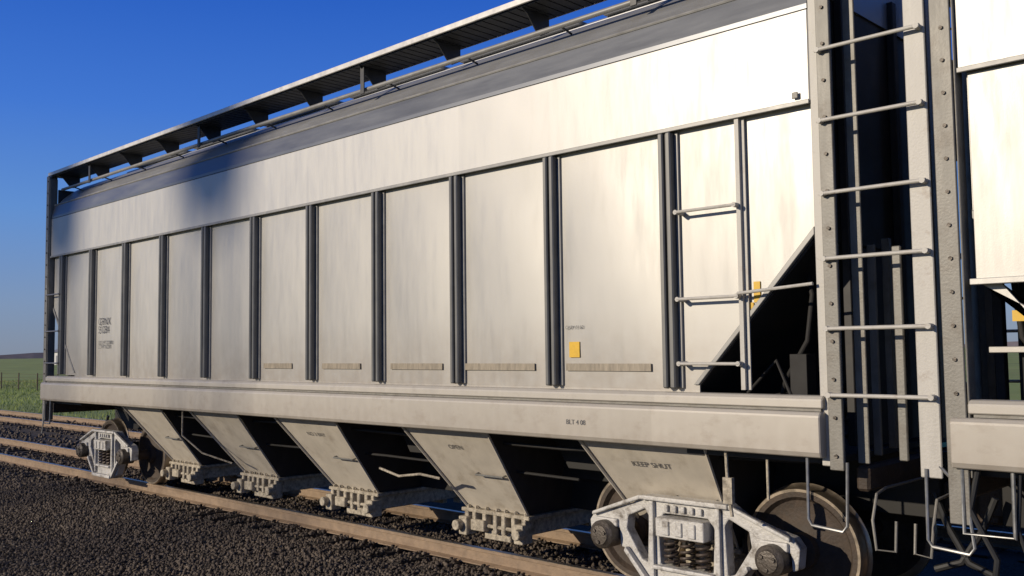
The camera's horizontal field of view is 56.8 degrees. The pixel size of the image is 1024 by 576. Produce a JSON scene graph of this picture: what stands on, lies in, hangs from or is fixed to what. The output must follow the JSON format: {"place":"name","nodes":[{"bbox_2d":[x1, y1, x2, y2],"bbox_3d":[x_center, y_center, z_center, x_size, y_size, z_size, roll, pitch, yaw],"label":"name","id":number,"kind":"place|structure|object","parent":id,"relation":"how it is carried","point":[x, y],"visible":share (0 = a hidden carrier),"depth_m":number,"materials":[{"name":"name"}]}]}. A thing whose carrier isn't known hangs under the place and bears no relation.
{"place":"outdoors","nodes":[
{"label":"outdoors","id":0,"kind":"place"},
{"bbox_2d":[0,341,1017,358],"bbox_3d":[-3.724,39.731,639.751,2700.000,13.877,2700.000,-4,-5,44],"label":"distant hills","id":1,"kind":"structure","parent":0,"point":[40,355],"depth_m":1339.21,"materials":[{"name":"green plant"}]},
{"bbox_2d":[0,0,1017,354],"label":"sky","id":2,"kind":"structure","parent":0,"point":[80,80],"materials":[{"name":"blue"}]},
{"bbox_2d":[0,347,1020,446],"bbox_3d":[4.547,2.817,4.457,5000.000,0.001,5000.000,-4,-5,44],"label":"grass field","id":3,"kind":"structure","parent":0,"point":[27,369],"depth_m":85.47,"materials":[{"name":"green plant"}]},
{"bbox_2d":[1,372,57,389],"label":"wire fence","id":4,"kind":"object","parent":3,"relation":"on","point":[37,378],"visible":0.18,"depth_m":74.41,"materials":[{"name":"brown wood"}]},
{"bbox_2d":[0,379,114,419],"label":"grass tufts","id":5,"kind":"object","parent":3,"relation":"on","point":[24,391],"visible":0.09,"depth_m":58.97,"materials":[{"name":"green plant"}]},
{"bbox_2d":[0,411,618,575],"bbox_3d":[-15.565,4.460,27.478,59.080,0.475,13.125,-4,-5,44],"label":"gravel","id":6,"kind":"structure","parent":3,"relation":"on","point":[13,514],"depth_m":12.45,"materials":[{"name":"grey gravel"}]},
{"bbox_2d":[0,419,1023,575],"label":"ballast bed","id":7,"kind":"object","parent":3,"relation":"on","point":[1010,565],"visible":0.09,"depth_m":11.31,"materials":[{"name":"grey gravel"}]},
{"bbox_2d":[0,437,755,575],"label":"railway track","id":8,"kind":"structure","parent":7,"relation":"on","point":[505,560],"depth_m":12.76,"materials":[{"name":"brown metal"}]},
{"bbox_2d":[40,0,1019,575],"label":"covered hopper car","id":9,"kind":"object","parent":8,"relation":"on","point":[646,286],"visible":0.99,"depth_m":8.76,"materials":[{"name":"silver metal"}]},
{"bbox_2d":[914,0,1023,575],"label":"covered hopper car","id":10,"kind":"object","parent":8,"relation":"on","point":[985,446],"visible":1,"depth_m":6.14,"materials":[{"name":"paint"}]},
{"bbox_2d":[0,410,1023,562],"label":"railway track","id":11,"kind":"structure","parent":7,"relation":"on","point":[946,541],"depth_m":26.32,"materials":[{"name":"brown metal"}]}
]}

